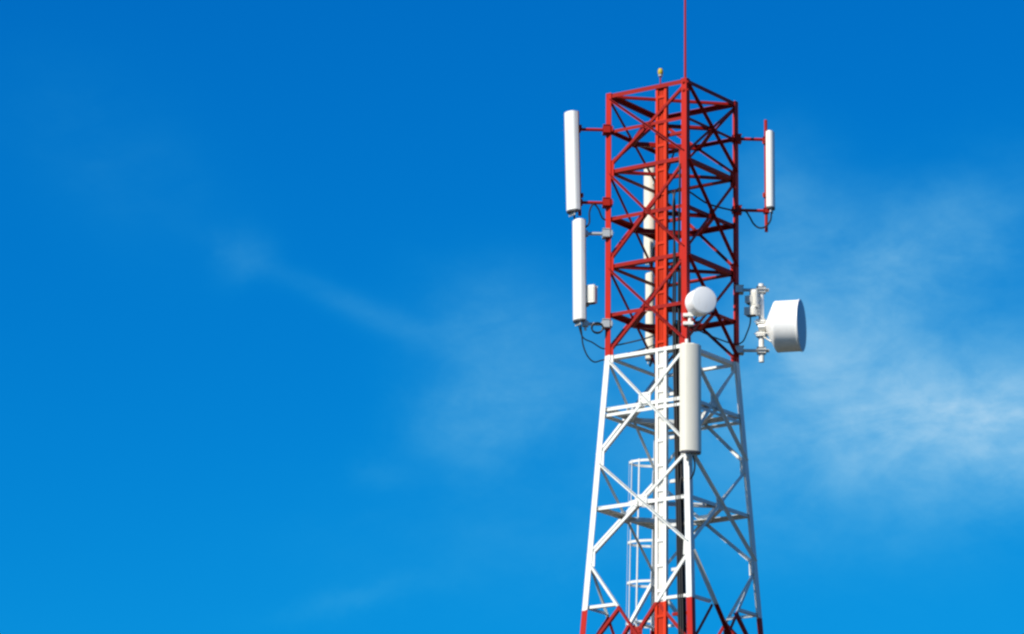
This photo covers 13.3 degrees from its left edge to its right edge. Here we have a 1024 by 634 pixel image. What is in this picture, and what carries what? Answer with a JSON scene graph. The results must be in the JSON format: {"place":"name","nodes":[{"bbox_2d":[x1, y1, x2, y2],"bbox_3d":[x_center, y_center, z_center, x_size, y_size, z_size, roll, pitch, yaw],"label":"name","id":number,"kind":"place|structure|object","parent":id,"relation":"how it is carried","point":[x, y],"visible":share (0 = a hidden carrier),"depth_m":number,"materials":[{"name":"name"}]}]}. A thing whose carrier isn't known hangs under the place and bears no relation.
{"place":"outdoors","nodes":[
{"label":"outdoors","id":0,"kind":"place"},
{"bbox_2d":[0,0,1023,633],"label":"sky","id":1,"kind":"structure","parent":0,"point":[290,341],"materials":[{"name":"blue"}]},
{"label":"ground","id":2,"kind":"structure","parent":0,"visible":0},
{"bbox_2d":[580,77,763,633],"bbox_3d":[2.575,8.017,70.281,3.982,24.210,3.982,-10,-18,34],"label":"lattice tower","id":3,"kind":"structure","parent":2,"relation":"on","point":[684,254],"depth_m":72.11,"materials":[{"name":"metal"}]},
{"bbox_2d":[564,110,613,216],"bbox_3d":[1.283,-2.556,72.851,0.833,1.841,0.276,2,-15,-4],"label":"panel antenna","id":4,"kind":"object","parent":3,"relation":"attached to","point":[575,202],"visible":1,"depth_m":72.75,"materials":[{"name":"plastic"}]},
{"bbox_2d":[572,218,613,330],"bbox_3d":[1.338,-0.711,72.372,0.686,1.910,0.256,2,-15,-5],"label":"panel antenna","id":5,"kind":"object","parent":3,"relation":"attached to","point":[580,233],"visible":1,"depth_m":72.28,"materials":[{"name":"plastic"}]},
{"bbox_2d":[585,284,596,304],"bbox_3d":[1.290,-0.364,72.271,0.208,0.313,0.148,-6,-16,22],"label":"radio unit","id":6,"kind":"object","parent":5,"relation":"attached to","point":[591,294],"visible":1,"depth_m":72.21,"materials":[{"name":"metal"}]},
{"bbox_2d":[591,322,603,333],"bbox_3d":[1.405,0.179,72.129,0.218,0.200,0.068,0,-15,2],"label":"cable coil","id":7,"kind":"object","parent":5,"relation":"hanging from","point":[593,324],"visible":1,"depth_m":72.11,"materials":[{"name":"black rubber"}]},
{"bbox_2d":[573,191,679,633],"bbox_3d":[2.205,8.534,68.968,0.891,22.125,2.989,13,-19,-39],"label":"feeder cable","id":8,"kind":"object","parent":3,"relation":"attached to","point":[588,224],"visible":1,"depth_m":71.02,"materials":[{"name":"black rubber"}]},
{"bbox_2d":[578,323,676,348],"bbox_3d":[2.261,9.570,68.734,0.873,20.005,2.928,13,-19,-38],"label":"feeder cable","id":9,"kind":"object","parent":3,"relation":"attached to","point":[618,344],"visible":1,"depth_m":72.06,"materials":[{"name":"black rubber"}]},
{"bbox_2d":[580,325,679,615],"bbox_3d":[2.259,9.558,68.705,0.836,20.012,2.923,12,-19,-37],"label":"feeder cable","id":10,"kind":"object","parent":3,"relation":"attached to","point":[675,401],"visible":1,"depth_m":71.81,"materials":[{"name":"black rubber"}]},
{"bbox_2d":[626,458,653,633],"bbox_3d":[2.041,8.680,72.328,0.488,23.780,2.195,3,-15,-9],"label":"caged ladder","id":11,"kind":"object","parent":3,"relation":"attached to","point":[638,465],"visible":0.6,"depth_m":73.08,"materials":[{"name":"metal"}]},
{"bbox_2d":[644,167,655,266],"bbox_3d":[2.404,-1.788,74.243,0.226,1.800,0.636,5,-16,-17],"label":"panel antenna","id":12,"kind":"object","parent":3,"relation":"attached to","point":[649,223],"visible":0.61,"depth_m":74.29,"materials":[{"name":"beige plastic"}]},
{"bbox_2d":[645,271,654,363],"bbox_3d":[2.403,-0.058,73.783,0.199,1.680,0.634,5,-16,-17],"label":"panel antenna","id":13,"kind":"object","parent":3,"relation":"attached to","point":[649,315],"visible":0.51,"depth_m":73.88,"materials":[{"name":"beige plastic"}]},
{"bbox_2d":[658,68,662,85],"bbox_3d":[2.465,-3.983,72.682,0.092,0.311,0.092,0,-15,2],"label":"warning lamp","id":14,"kind":"object","parent":3,"relation":"attached to","point":[660,72],"visible":1,"depth_m":72.67,"materials":[{"name":"yellow glass"}]},
{"bbox_2d":[655,86,668,633],"bbox_3d":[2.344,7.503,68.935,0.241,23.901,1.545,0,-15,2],"label":"cable tray","id":15,"kind":"object","parent":3,"relation":"attached to","point":[661,392],"visible":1,"depth_m":71.40,"materials":[{"name":"paint"}]},
{"bbox_2d":[649,258,686,633],"bbox_3d":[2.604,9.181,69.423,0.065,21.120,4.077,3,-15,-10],"label":"feeder cable","id":16,"kind":"object","parent":3,"relation":"attached to","point":[682,465],"visible":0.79,"depth_m":70.51,"materials":[{"name":"black rubber"}]},
{"bbox_2d":[652,147,684,631],"bbox_3d":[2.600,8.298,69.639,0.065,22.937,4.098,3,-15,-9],"label":"feeder cable","id":17,"kind":"object","parent":3,"relation":"attached to","point":[676,148],"visible":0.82,"depth_m":71.44,"materials":[{"name":"black rubber"}]},
{"bbox_2d":[682,0,687,90],"bbox_3d":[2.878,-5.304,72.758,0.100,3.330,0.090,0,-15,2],"label":"lightning rod","id":18,"kind":"object","parent":3,"relation":"attached to","point":[685,68],"visible":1,"depth_m":72.50,"materials":[{"name":"red metal"}]},
{"bbox_2d":[676,317,696,443],"bbox_3d":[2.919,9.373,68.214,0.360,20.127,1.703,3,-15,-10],"label":"feeder cable","id":19,"kind":"object","parent":3,"relation":"attached to","point":[694,319],"visible":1,"depth_m":71.34,"materials":[{"name":"black rubber"}]},
{"bbox_2d":[679,455,695,633],"bbox_3d":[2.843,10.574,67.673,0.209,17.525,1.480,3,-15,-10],"label":"feeder cable","id":20,"kind":"object","parent":3,"relation":"attached to","point":[681,542],"visible":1,"depth_m":70.19,"materials":[{"name":"black rubber"}]},
{"bbox_2d":[680,339,700,458],"bbox_3d":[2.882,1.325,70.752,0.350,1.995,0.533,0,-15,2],"label":"panel antenna","id":21,"kind":"object","parent":3,"relation":"attached to","point":[690,398],"visible":1,"depth_m":70.51,"materials":[{"name":"beige plastic"}]},
{"bbox_2d":[683,286,716,326],"bbox_3d":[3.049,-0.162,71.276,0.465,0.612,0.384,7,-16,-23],"label":"microwave dish","id":22,"kind":"object","parent":3,"relation":"attached to","point":[700,301],"visible":1,"depth_m":71.16,"materials":[{"name":"paint"}]},
{"bbox_2d":[674,316,750,609],"bbox_3d":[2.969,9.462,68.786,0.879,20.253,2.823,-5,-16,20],"label":"feeder cable","id":23,"kind":"object","parent":3,"relation":"attached to","point":[678,392],"visible":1,"depth_m":71.32,"materials":[{"name":"black rubber"}]},
{"bbox_2d":[672,187,771,633],"bbox_3d":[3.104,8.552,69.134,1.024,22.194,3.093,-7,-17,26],"label":"feeder cable","id":24,"kind":"object","parent":3,"relation":"attached to","point":[753,223],"visible":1,"depth_m":71.17,"materials":[{"name":"black rubber"}]},
{"bbox_2d":[730,120,774,231],"bbox_3d":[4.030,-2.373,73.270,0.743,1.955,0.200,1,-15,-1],"label":"panel antenna","id":25,"kind":"object","parent":3,"relation":"attached to","point":[768,140],"visible":1,"depth_m":73.22,"materials":[{"name":"plastic"}]},
{"bbox_2d":[734,283,806,362],"bbox_3d":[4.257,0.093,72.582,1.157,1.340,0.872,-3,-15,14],"label":"microwave dish","id":26,"kind":"object","parent":3,"relation":"attached to","point":[782,327],"visible":1,"depth_m":72.26,"materials":[{"name":"paint"}]},
{"bbox_2d":[745,295,751,304],"bbox_3d":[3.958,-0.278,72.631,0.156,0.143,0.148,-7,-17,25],"label":"radio unit","id":27,"kind":"object","parent":26,"relation":"attached to","point":[748,299],"visible":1,"depth_m":72.58,"materials":[{"name":"metal"}]},
{"bbox_2d":[744,306,759,317],"bbox_3d":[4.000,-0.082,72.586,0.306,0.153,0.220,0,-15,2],"label":"radio unit","id":28,"kind":"object","parent":26,"relation":"attached to","point":[752,311],"visible":1,"depth_m":72.54,"materials":[{"name":"metal"}]},
{"bbox_2d":[749,289,760,308],"bbox_3d":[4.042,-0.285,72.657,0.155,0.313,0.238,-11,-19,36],"label":"radio unit","id":29,"kind":"object","parent":26,"relation":"attached to","point":[756,296],"visible":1,"depth_m":72.59,"materials":[{"name":"metal"}]}
]}

